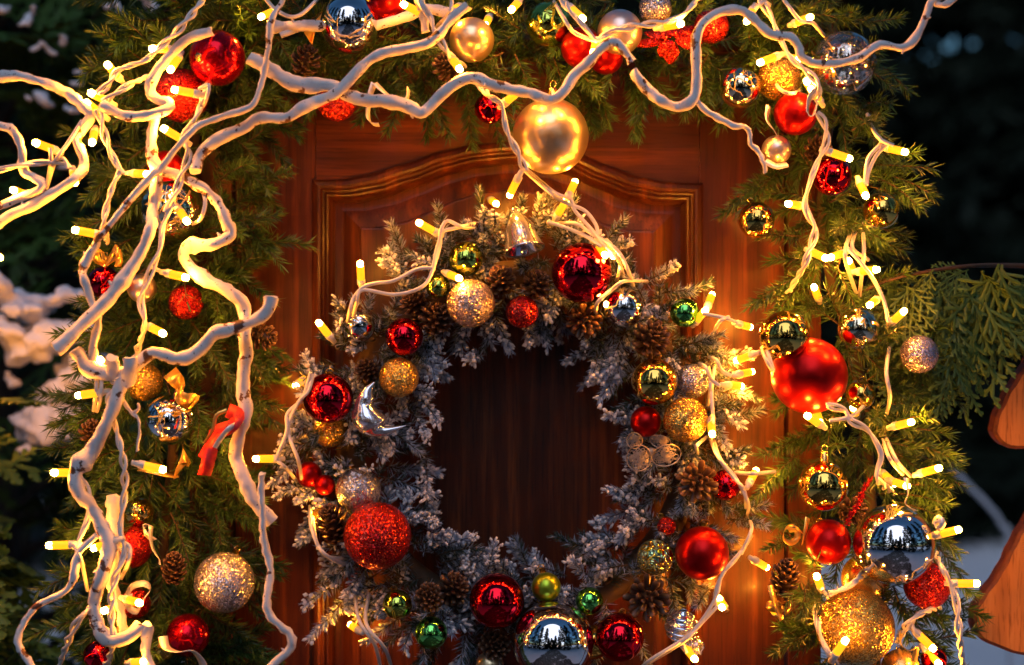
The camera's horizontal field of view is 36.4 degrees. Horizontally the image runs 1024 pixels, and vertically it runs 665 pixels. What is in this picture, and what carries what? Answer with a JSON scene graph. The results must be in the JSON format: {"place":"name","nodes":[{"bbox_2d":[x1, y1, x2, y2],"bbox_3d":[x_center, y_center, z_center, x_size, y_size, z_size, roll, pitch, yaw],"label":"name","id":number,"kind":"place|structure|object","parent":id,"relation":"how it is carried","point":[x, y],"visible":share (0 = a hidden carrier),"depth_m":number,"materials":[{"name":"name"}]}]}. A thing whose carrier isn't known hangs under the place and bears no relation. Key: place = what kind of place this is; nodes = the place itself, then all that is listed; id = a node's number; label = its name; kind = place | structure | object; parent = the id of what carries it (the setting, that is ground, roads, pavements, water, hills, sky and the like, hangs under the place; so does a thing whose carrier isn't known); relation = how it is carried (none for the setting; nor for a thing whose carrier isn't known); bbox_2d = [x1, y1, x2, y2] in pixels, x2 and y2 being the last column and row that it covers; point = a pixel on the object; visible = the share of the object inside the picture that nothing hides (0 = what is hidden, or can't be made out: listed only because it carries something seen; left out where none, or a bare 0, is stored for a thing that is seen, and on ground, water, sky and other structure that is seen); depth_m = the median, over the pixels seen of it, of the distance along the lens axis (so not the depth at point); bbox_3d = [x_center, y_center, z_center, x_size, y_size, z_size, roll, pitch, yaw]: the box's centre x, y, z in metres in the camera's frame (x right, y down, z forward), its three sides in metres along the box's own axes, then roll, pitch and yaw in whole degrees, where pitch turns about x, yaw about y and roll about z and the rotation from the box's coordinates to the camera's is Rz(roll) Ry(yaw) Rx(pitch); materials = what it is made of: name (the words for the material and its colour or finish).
{"place":"outdoors","nodes":[
{"label":"outdoors","id":0,"kind":"place"},
{"bbox_2d":[20,498,1023,664],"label":"snow ground","id":1,"kind":"structure","parent":0,"point":[979,562],"depth_m":9.96,"materials":[{"name":"snow"}]},
{"bbox_2d":[0,397,83,664],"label":"thuja tree","id":2,"kind":"object","parent":1,"relation":"on","point":[9,624],"visible":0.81,"depth_m":1.98,"materials":[{"name":"green plant"}]},
{"bbox_2d":[9,0,189,567],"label":"spruce tree","id":3,"kind":"object","parent":1,"relation":"on","point":[27,537],"visible":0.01,"depth_m":10.45,"materials":[{"name":"green plant"}]},
{"bbox_2d":[35,325,189,664],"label":"thuja tree","id":4,"kind":"object","parent":1,"relation":"on","point":[134,645],"visible":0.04,"depth_m":2.33,"materials":[{"name":"green plant"}]},
{"bbox_2d":[0,0,314,664],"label":"thuja tree","id":5,"kind":"object","parent":1,"relation":"on","point":[56,35],"visible":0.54,"depth_m":2.59,"materials":[{"name":"green plant"}]},
{"bbox_2d":[190,15,820,664],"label":"door frame","id":6,"kind":"object","parent":1,"relation":"on","point":[792,419],"visible":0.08,"depth_m":1.79,"materials":[{"name":"brown wood"}]},
{"bbox_2d":[22,0,319,664],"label":"fir garland","id":7,"kind":"object","parent":6,"relation":"attached to","point":[241,644],"visible":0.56,"depth_m":1.72},
{"bbox_2d":[13,376,143,664],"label":"white branch","id":8,"kind":"object","parent":7,"relation":"attached to","point":[82,461],"visible":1,"depth_m":1.58,"materials":[{"name":"paint"}]},
{"bbox_2d":[0,0,210,664],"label":"string lights","id":9,"kind":"object","parent":7,"relation":"attached to","point":[98,391],"visible":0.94,"depth_m":1.59,"materials":[{"name":"plastic"}]},
{"bbox_2d":[105,494,128,632],"bbox_3d":[-0.410,0.240,1.613,0.023,0.145,0.019,0,0,0],"label":"white branch","id":10,"kind":"object","parent":7,"relation":"attached to","point":[112,506],"visible":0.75,"depth_m":1.61,"materials":[{"name":"paint"}]},
{"bbox_2d":[120,526,151,567],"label":"bauble","id":11,"kind":"object","parent":7,"relation":"hanging from","point":[137,540],"visible":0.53,"depth_m":1.67,"materials":[{"name":"red metal"}]},
{"bbox_2d":[127,359,162,400],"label":"bauble","id":12,"kind":"object","parent":7,"relation":"hanging from","point":[147,385],"visible":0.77,"depth_m":1.69,"materials":[{"name":"gold metal"}]},
{"bbox_2d":[98,26,213,121],"bbox_3d":[-0.363,-0.264,1.594,0.116,0.101,0.026,0,0,-5],"label":"white branch","id":13,"kind":"object","parent":7,"relation":"attached to","point":[167,103],"visible":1,"depth_m":1.59,"materials":[{"name":"paint"}]},
{"bbox_2d":[0,70,94,228],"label":"white branch","id":14,"kind":"object","parent":13,"relation":"attached to","point":[81,171],"visible":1,"depth_m":1.59,"materials":[{"name":"paint"}]},
{"bbox_2d":[0,122,47,209],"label":"white branch","id":15,"kind":"object","parent":14,"relation":"attached to","point":[39,181],"visible":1,"depth_m":1.58,"materials":[{"name":"paint"}]},
{"bbox_2d":[144,389,194,444],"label":"bauble","id":16,"kind":"object","parent":7,"relation":"hanging from","point":[165,423],"visible":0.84,"depth_m":1.65,"materials":[{"name":"silver metal"}]},
{"bbox_2d":[139,178,202,240],"bbox_3d":[-0.365,-0.132,1.670,0.067,0.067,0.067,0,0,-44],"label":"bauble","id":17,"kind":"object","parent":7,"relation":"hanging from","point":[188,200],"visible":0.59,"depth_m":1.65,"materials":[{"name":"silver metal"}]},
{"bbox_2d":[155,68,208,121],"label":"bauble","id":18,"kind":"object","parent":7,"relation":"hanging from","point":[184,110],"visible":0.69,"depth_m":1.65,"materials":[{"name":"red plastic"}]},
{"bbox_2d":[168,281,203,319],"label":"bauble","id":19,"kind":"object","parent":7,"relation":"hanging from","point":[180,310],"visible":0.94,"depth_m":1.67,"materials":[{"name":"red plastic"}]},
{"bbox_2d":[166,609,209,657],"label":"bauble","id":20,"kind":"object","parent":7,"relation":"hanging from","point":[185,632],"visible":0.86,"depth_m":1.65,"materials":[{"name":"glass"}]},
{"bbox_2d":[189,30,244,85],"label":"bauble","id":21,"kind":"object","parent":7,"relation":"hanging from","point":[217,58],"visible":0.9,"depth_m":1.63,"materials":[{"name":"red metal"}]},
{"bbox_2d":[145,117,296,664],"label":"white branch","id":22,"kind":"object","parent":7,"relation":"attached to","point":[254,498],"visible":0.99,"depth_m":1.60,"materials":[{"name":"paint"}]},
{"bbox_2d":[50,169,162,355],"bbox_3d":[-0.407,-0.073,1.571,0.111,0.193,0.022,0,0,-23],"label":"white branch","id":23,"kind":"object","parent":22,"relation":"attached to","point":[120,283],"visible":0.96,"depth_m":1.57,"materials":[{"name":"paint"}]},
{"bbox_2d":[69,295,278,387],"bbox_3d":[-0.341,0.009,1.563,0.215,0.093,0.038,0,0,7],"label":"white branch","id":24,"kind":"object","parent":22,"relation":"attached to","point":[111,369],"visible":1,"depth_m":1.56,"materials":[{"name":"paint"}]},
{"bbox_2d":[198,404,243,475],"bbox_3d":[-0.297,0.110,1.591,0.049,0.074,0.020,0,0,0],"label":"red ribbon","id":25,"kind":"object","parent":22,"relation":"attached to","point":[217,434],"visible":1,"depth_m":1.59,"materials":[{"name":"fabric"}]},
{"bbox_2d":[193,546,254,612],"bbox_3d":[-0.308,0.267,1.672,0.065,0.067,0.069,0,0,0],"label":"bauble","id":26,"kind":"object","parent":7,"relation":"hanging from","point":[223,582],"visible":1,"depth_m":1.65,"materials":[{"name":"silver metal"}]},
{"bbox_2d":[235,57,783,664],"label":"front door","id":27,"kind":"structure","parent":6,"relation":"attached to","point":[523,443],"depth_m":1.80,"materials":[{"name":"brown wood"}]},
{"bbox_2d":[265,182,773,664],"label":"christmas wreath","id":28,"kind":"object","parent":27,"relation":"attached to","point":[610,581],"visible":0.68,"depth_m":1.73,"materials":[{"name":"plant"}]},
{"bbox_2d":[303,368,352,422],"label":"bauble","id":29,"kind":"object","parent":28,"relation":"attached to","point":[328,398],"visible":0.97,"depth_m":1.67,"materials":[{"name":"red glass"}]},
{"bbox_2d":[316,503,347,544],"bbox_3d":[-0.196,0.210,1.709,0.037,0.052,0.037,18,47,36],"label":"pine cone","id":30,"kind":"object","parent":28,"relation":"attached to","point":[333,519],"visible":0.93,"depth_m":1.70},
{"bbox_2d":[336,462,380,511],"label":"bauble","id":31,"kind":"object","parent":28,"relation":"attached to","point":[356,488],"visible":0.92,"depth_m":1.70,"materials":[{"name":"silver metal"}]},
{"bbox_2d":[343,309,375,341],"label":"bauble","id":32,"kind":"object","parent":28,"relation":"attached to","point":[360,326],"visible":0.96,"depth_m":1.70,"materials":[{"name":"silver metal"}]},
{"bbox_2d":[343,502,410,569],"bbox_3d":[-0.146,0.220,1.685,0.073,0.073,0.073,0,0,33],"label":"bauble","id":33,"kind":"object","parent":28,"relation":"attached to","point":[376,535],"visible":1,"depth_m":1.66,"materials":[{"name":"red plastic"}]},
{"bbox_2d":[351,382,405,436],"bbox_3d":[-0.143,0.083,1.683,0.060,0.059,0.029,0,0,0],"label":"moon ornament","id":34,"kind":"object","parent":28,"relation":"attached to","point":[369,418],"visible":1,"depth_m":1.68,"materials":[{"name":"silver metal"}]},
{"bbox_2d":[383,586,411,618],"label":"bauble","id":35,"kind":"object","parent":28,"relation":"attached to","point":[397,603],"visible":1,"depth_m":1.68,"materials":[{"name":"green metal"}]},
{"bbox_2d":[379,358,418,396],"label":"bauble","id":36,"kind":"object","parent":28,"relation":"attached to","point":[398,377],"visible":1,"depth_m":1.68,"materials":[{"name":"gold metal"}]},
{"bbox_2d":[385,318,422,355],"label":"bauble","id":37,"kind":"object","parent":28,"relation":"attached to","point":[403,336],"visible":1,"depth_m":1.68,"materials":[{"name":"red glass"}]},
{"bbox_2d":[415,613,447,649],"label":"bauble","id":38,"kind":"object","parent":28,"relation":"attached to","point":[431,632],"visible":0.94,"depth_m":1.68,"materials":[{"name":"green mirror"}]},
{"bbox_2d":[418,301,453,334],"bbox_3d":[-0.083,-0.017,1.710,0.037,0.036,0.038,38,-29,6],"label":"pine cone","id":39,"kind":"object","parent":28,"relation":"attached to","point":[439,319],"visible":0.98,"depth_m":1.70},
{"bbox_2d":[436,570,468,605],"bbox_3d":[-0.066,0.281,1.709,0.036,0.037,0.039,9,-41,-16],"label":"pine cone","id":40,"kind":"object","parent":28,"relation":"attached to","point":[454,590],"visible":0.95,"depth_m":1.70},
{"bbox_2d":[448,242,482,275],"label":"bauble","id":41,"kind":"object","parent":28,"relation":"attached to","point":[465,258],"visible":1,"depth_m":1.68,"materials":[{"name":"green metal"}]},
{"bbox_2d":[447,279,494,326],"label":"bauble","id":42,"kind":"object","parent":28,"relation":"attached to","point":[470,302],"visible":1,"depth_m":1.67,"materials":[{"name":"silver metal"}]},
{"bbox_2d":[478,629,511,659],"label":"pine cone","id":43,"kind":"object","parent":28,"relation":"attached to","point":[493,644],"visible":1,"depth_m":1.70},
{"bbox_2d":[469,573,524,628],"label":"bauble","id":44,"kind":"object","parent":28,"relation":"attached to","point":[496,600],"visible":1,"depth_m":1.66,"materials":[{"name":"red glass"}]},
{"bbox_2d":[253,167,769,664],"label":"string lights","id":45,"kind":"object","parent":28,"relation":"attached to","point":[605,247],"visible":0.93,"depth_m":1.67,"materials":[{"name":"plastic"}]},
{"bbox_2d":[506,294,537,327],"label":"bauble","id":46,"kind":"object","parent":28,"relation":"attached to","point":[521,310],"visible":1,"depth_m":1.68,"materials":[{"name":"red plastic"}]},
{"bbox_2d":[504,206,544,257],"bbox_3d":[0.013,-0.109,1.675,0.044,0.056,0.044,0,0,0],"label":"bell ornament","id":47,"kind":"object","parent":28,"relation":"attached to","point":[523,239],"visible":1,"depth_m":1.67,"materials":[{"name":"silver metal"}]},
{"bbox_2d":[531,564,560,601],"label":"bauble","id":48,"kind":"object","parent":28,"relation":"attached to","point":[546,586],"visible":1,"depth_m":1.68,"materials":[{"name":"gold metal"}]},
{"bbox_2d":[512,599,593,664],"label":"bauble","id":49,"kind":"object","parent":28,"relation":"attached to","point":[552,633],"visible":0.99,"depth_m":1.64,"materials":[{"name":"silver metal"}]},
{"bbox_2d":[551,242,611,302],"bbox_3d":[0.075,-0.065,1.685,0.066,0.066,0.065,0,0,28],"label":"bauble","id":50,"kind":"object","parent":28,"relation":"attached to","point":[581,272],"visible":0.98,"depth_m":1.66,"materials":[{"name":"red glass"}]},
{"bbox_2d":[566,303,602,338],"bbox_3d":[0.080,-0.013,1.709,0.039,0.039,0.029,17,10,-10],"label":"pine cone","id":51,"kind":"object","parent":28,"relation":"attached to","point":[584,320],"visible":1,"depth_m":1.71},
{"bbox_2d":[596,608,643,661],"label":"bauble","id":52,"kind":"object","parent":28,"relation":"attached to","point":[620,636],"visible":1,"depth_m":1.67,"materials":[{"name":"red glass"}]},
{"bbox_2d":[604,288,643,326],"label":"bauble","id":53,"kind":"object","parent":28,"relation":"attached to","point":[624,307],"visible":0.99,"depth_m":1.68,"materials":[{"name":"silver metal"}]},
{"bbox_2d":[630,403,660,436],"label":"bauble","id":54,"kind":"object","parent":28,"relation":"attached to","point":[645,420],"visible":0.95,"depth_m":1.68,"materials":[{"name":"red metal"}]},
{"bbox_2d":[623,573,670,622],"bbox_3d":[0.148,0.289,1.694,0.049,0.050,0.037,31,-2,8],"label":"pine cone","id":55,"kind":"object","parent":28,"relation":"attached to","point":[651,588],"visible":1,"depth_m":1.69,"materials":[{"name":"plant"}]},
{"bbox_2d":[631,319,670,358],"bbox_3d":[0.152,0.007,1.694,0.042,0.041,0.044,17,-29,-6],"label":"pine cone","id":56,"kind":"object","parent":28,"relation":"attached to","point":[652,336],"visible":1,"depth_m":1.69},
{"bbox_2d":[626,432,680,471],"bbox_3d":[0.153,0.129,1.682,0.060,0.043,0.016,0,0,0],"label":"lace bow","id":57,"kind":"object","parent":28,"relation":"attached to","point":[662,440],"visible":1,"depth_m":1.68,"materials":[{"name":"fabric"}]},
{"bbox_2d":[631,354,677,404],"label":"bauble","id":58,"kind":"object","parent":28,"relation":"attached to","point":[654,381],"visible":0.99,"depth_m":1.67,"materials":[{"name":"gold metal"}]},
{"bbox_2d":[637,535,672,574],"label":"bauble","id":59,"kind":"object","parent":28,"relation":"attached to","point":[654,556],"visible":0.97,"depth_m":1.68,"materials":[{"name":"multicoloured metal"}]},
{"bbox_2d":[664,609,697,642],"bbox_3d":[0.183,0.319,1.690,0.037,0.040,0.036,0,0,0],"label":"ribbed drop","id":60,"kind":"object","parent":28,"relation":"attached to","point":[679,624],"visible":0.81,"depth_m":1.68,"materials":[{"name":"silver metal"}]},
{"bbox_2d":[663,397,707,441],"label":"bauble","id":61,"kind":"object","parent":28,"relation":"attached to","point":[685,419],"visible":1,"depth_m":1.67,"materials":[{"name":"gold metal"}]},
{"bbox_2d":[677,362,708,397],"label":"bauble","id":62,"kind":"object","parent":28,"relation":"attached to","point":[693,381],"visible":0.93,"depth_m":1.70,"materials":[{"name":"silver metal"}]},
{"bbox_2d":[675,460,718,503],"bbox_3d":[0.202,0.164,1.694,0.046,0.046,0.034,-44,-10,-2],"label":"pine cone","id":63,"kind":"object","parent":28,"relation":"attached to","point":[692,474],"visible":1,"depth_m":1.69,"materials":[{"name":"plant"}]},
{"bbox_2d":[675,519,728,579],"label":"bauble","id":64,"kind":"object","parent":28,"relation":"attached to","point":[702,551],"visible":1,"depth_m":1.67,"materials":[{"name":"red metal"}]},
{"bbox_2d":[140,0,880,153],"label":"fir garland","id":65,"kind":"object","parent":6,"relation":"attached to","point":[592,87],"visible":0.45,"depth_m":1.73},
{"bbox_2d":[320,0,378,53],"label":"bauble","id":66,"kind":"object","parent":65,"relation":"hanging from","point":[349,26],"visible":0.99,"depth_m":1.64,"materials":[{"name":"silver metal"}]},
{"bbox_2d":[267,0,459,37],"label":"white branch","id":67,"kind":"object","parent":65,"relation":"attached to","point":[283,29],"visible":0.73,"depth_m":1.65,"materials":[{"name":"paint"}]},
{"bbox_2d":[246,37,635,118],"bbox_3d":[-0.074,-0.260,1.594,0.400,0.083,0.024,0,0,2],"label":"white branch","id":68,"kind":"object","parent":65,"relation":"on","point":[297,84],"visible":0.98,"depth_m":1.59,"materials":[{"name":"paint"}]},
{"bbox_2d":[189,2,471,174],"bbox_3d":[-0.184,-0.249,1.590,0.287,0.178,0.022,0,0,-2],"label":"white branch","id":69,"kind":"object","parent":68,"relation":"attached to","point":[208,146],"visible":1,"depth_m":1.59,"materials":[{"name":"paint"}]},
{"bbox_2d":[78,0,284,361],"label":"white branch","id":70,"kind":"object","parent":69,"relation":"attached to","point":[93,248],"visible":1,"depth_m":1.57,"materials":[{"name":"paint"}]},
{"bbox_2d":[630,0,956,173],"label":"white branch","id":71,"kind":"object","parent":68,"relation":"attached to","point":[654,95],"visible":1,"depth_m":1.57,"materials":[{"name":"paint"}]},
{"bbox_2d":[449,17,493,62],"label":"bauble","id":72,"kind":"object","parent":65,"relation":"hanging from","point":[471,39],"visible":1,"depth_m":1.66,"materials":[{"name":"gold metal"}]},
{"bbox_2d":[258,0,698,197],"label":"string lights","id":73,"kind":"object","parent":65,"relation":"attached to","point":[579,18],"visible":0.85,"depth_m":1.60,"materials":[{"name":"plastic"}]},
{"bbox_2d":[526,1,570,46],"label":"bauble","id":74,"kind":"object","parent":65,"relation":"hanging from","point":[547,28],"visible":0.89,"depth_m":1.67,"materials":[{"name":"green metal"}]},
{"bbox_2d":[513,80,588,173],"bbox_3d":[0.041,-0.221,1.670,0.082,0.101,0.082,0,0,0],"label":"bauble","id":75,"kind":"object","parent":65,"relation":"hanging from","point":[551,139],"visible":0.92,"depth_m":1.64,"materials":[{"name":"gold metal"}]},
{"bbox_2d":[561,27,600,66],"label":"bauble","id":76,"kind":"object","parent":65,"relation":"hanging from","point":[575,51],"visible":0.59,"depth_m":1.66,"materials":[{"name":"red metal"}]},
{"bbox_2d":[597,9,641,54],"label":"bauble","id":77,"kind":"object","parent":65,"relation":"hanging from","point":[617,18],"visible":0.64,"depth_m":1.66,"materials":[{"name":"silver metal"}]},
{"bbox_2d":[636,25,701,63],"bbox_3d":[0.167,-0.314,1.675,0.076,0.046,0.023,0,0,0],"label":"poinsettia","id":78,"kind":"object","parent":65,"relation":"attached to","point":[668,50],"visible":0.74,"depth_m":1.67,"materials":[{"name":"fabric"}]},
{"bbox_2d":[719,66,760,108],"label":"bauble","id":79,"kind":"object","parent":65,"relation":"hanging from","point":[739,87],"visible":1,"depth_m":1.65,"materials":[{"name":"silver metal"}]},
{"bbox_2d":[758,57,800,100],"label":"bauble","id":80,"kind":"object","parent":65,"relation":"hanging from","point":[783,73],"visible":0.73,"depth_m":1.66,"materials":[{"name":"gold metal"}]},
{"bbox_2d":[774,92,816,134],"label":"bauble","id":81,"kind":"object","parent":65,"relation":"hanging from","point":[792,116],"visible":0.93,"depth_m":1.64,"materials":[{"name":"red metal"}]},
{"bbox_2d":[710,1,994,664],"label":"fir garland","id":82,"kind":"object","parent":6,"relation":"attached to","point":[827,215],"visible":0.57,"depth_m":1.72},
{"bbox_2d":[738,198,774,237],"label":"bauble","id":83,"kind":"object","parent":82,"relation":"hanging from","point":[756,219],"visible":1,"depth_m":1.66,"materials":[{"name":"gold metal"}]},
{"bbox_2d":[759,311,809,360],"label":"bauble","id":84,"kind":"object","parent":82,"relation":"hanging from","point":[784,335],"visible":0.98,"depth_m":1.63,"materials":[{"name":"gold metal"}]},
{"bbox_2d":[770,558,800,597],"bbox_3d":[0.291,0.261,1.660,0.033,0.046,0.033,1,24,-12],"label":"pine cone","id":85,"kind":"object","parent":82,"relation":"attached to","point":[784,580],"visible":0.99,"depth_m":1.65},
{"bbox_2d":[771,338,847,413],"bbox_3d":[0.318,0.046,1.665,0.081,0.081,0.081,0,0,31],"label":"bauble","id":86,"kind":"object","parent":82,"relation":"hanging from","point":[812,377],"visible":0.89,"depth_m":1.64,"materials":[{"name":"red metal"}]},
{"bbox_2d":[798,444,848,510],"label":"bauble","id":87,"kind":"object","parent":82,"relation":"hanging from","point":[823,483],"visible":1,"depth_m":1.64,"materials":[{"name":"gold metal"}]},
{"bbox_2d":[806,518,850,564],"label":"bauble","id":88,"kind":"object","parent":82,"relation":"hanging from","point":[831,539],"visible":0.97,"depth_m":1.65,"materials":[{"name":"red metal"}]},
{"bbox_2d":[813,156,851,195],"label":"bauble","id":89,"kind":"object","parent":82,"relation":"hanging from","point":[833,176],"visible":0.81,"depth_m":1.65,"materials":[{"name":"red glass"}]},
{"bbox_2d":[812,31,876,95],"bbox_3d":[0.356,-0.290,1.672,0.069,0.071,0.073,0,0,0],"label":"bauble","id":90,"kind":"object","parent":82,"relation":"hanging from","point":[834,42],"visible":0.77,"depth_m":1.66,"materials":[{"name":"silver glass"}]},
{"bbox_2d":[816,588,894,664],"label":"bauble","id":91,"kind":"object","parent":82,"relation":"hanging from","point":[862,621],"visible":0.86,"depth_m":1.62,"materials":[{"name":"gold metal"}]},
{"bbox_2d":[734,0,979,664],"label":"string lights","id":92,"kind":"object","parent":82,"relation":"attached to","point":[926,644],"visible":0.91,"depth_m":1.63,"materials":[{"name":"plastic"}]},
{"bbox_2d":[837,307,879,348],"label":"bauble","id":93,"kind":"object","parent":82,"relation":"hanging from","point":[858,327],"visible":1,"depth_m":1.66,"materials":[{"name":"silver metal"}]},
{"bbox_2d":[863,192,899,228],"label":"bauble","id":94,"kind":"object","parent":82,"relation":"hanging from","point":[881,210],"visible":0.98,"depth_m":1.66,"materials":[{"name":"gold metal"}]},
{"bbox_2d":[853,504,935,585],"bbox_3d":[0.405,0.225,1.650,0.086,0.086,0.086,0,0,-25],"label":"bauble","id":95,"kind":"object","parent":82,"relation":"hanging from","point":[894,544],"visible":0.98,"depth_m":1.62,"materials":[{"name":"silver metal"}]},
{"bbox_2d":[900,335,938,372],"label":"bauble","id":96,"kind":"object","parent":82,"relation":"hanging from","point":[919,353],"visible":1,"depth_m":1.67,"materials":[{"name":"silver metal"}]},
{"bbox_2d":[903,563,949,608],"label":"bauble","id":97,"kind":"object","parent":82,"relation":"hanging from","point":[928,588],"visible":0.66,"depth_m":1.66,"materials":[{"name":"red plastic"}]},
{"bbox_2d":[848,261,1023,436],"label":"thuja bough","id":98,"kind":"object","parent":82,"relation":"attached to","point":[987,313],"visible":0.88,"depth_m":1.71,"materials":[{"name":"green plant"}]},
{"bbox_2d":[34,0,1023,451],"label":"forest","id":99,"kind":"object","parent":1,"relation":"on","point":[934,34],"depth_m":15.25,"materials":[{"name":"green plant"}]},
{"bbox_2d":[593,0,1023,550],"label":"spruce tree","id":100,"kind":"object","parent":1,"relation":"on","point":[930,127],"visible":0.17,"depth_m":12.54,"materials":[{"name":"green plant"}]},
{"bbox_2d":[821,0,1023,543],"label":"spruce tree","id":101,"kind":"object","parent":1,"relation":"on","point":[1004,19],"visible":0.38,"depth_m":12.43,"materials":[{"name":"green plant"}]},
{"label":"path","id":102,"kind":"structure","parent":0,"visible":0},
{"bbox_2d":[968,356,1023,654],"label":"wooden tree cutout","id":103,"kind":"object","parent":102,"relation":"on","point":[1002,588],"visible":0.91,"depth_m":1.77,"materials":[{"name":"brown wood"}]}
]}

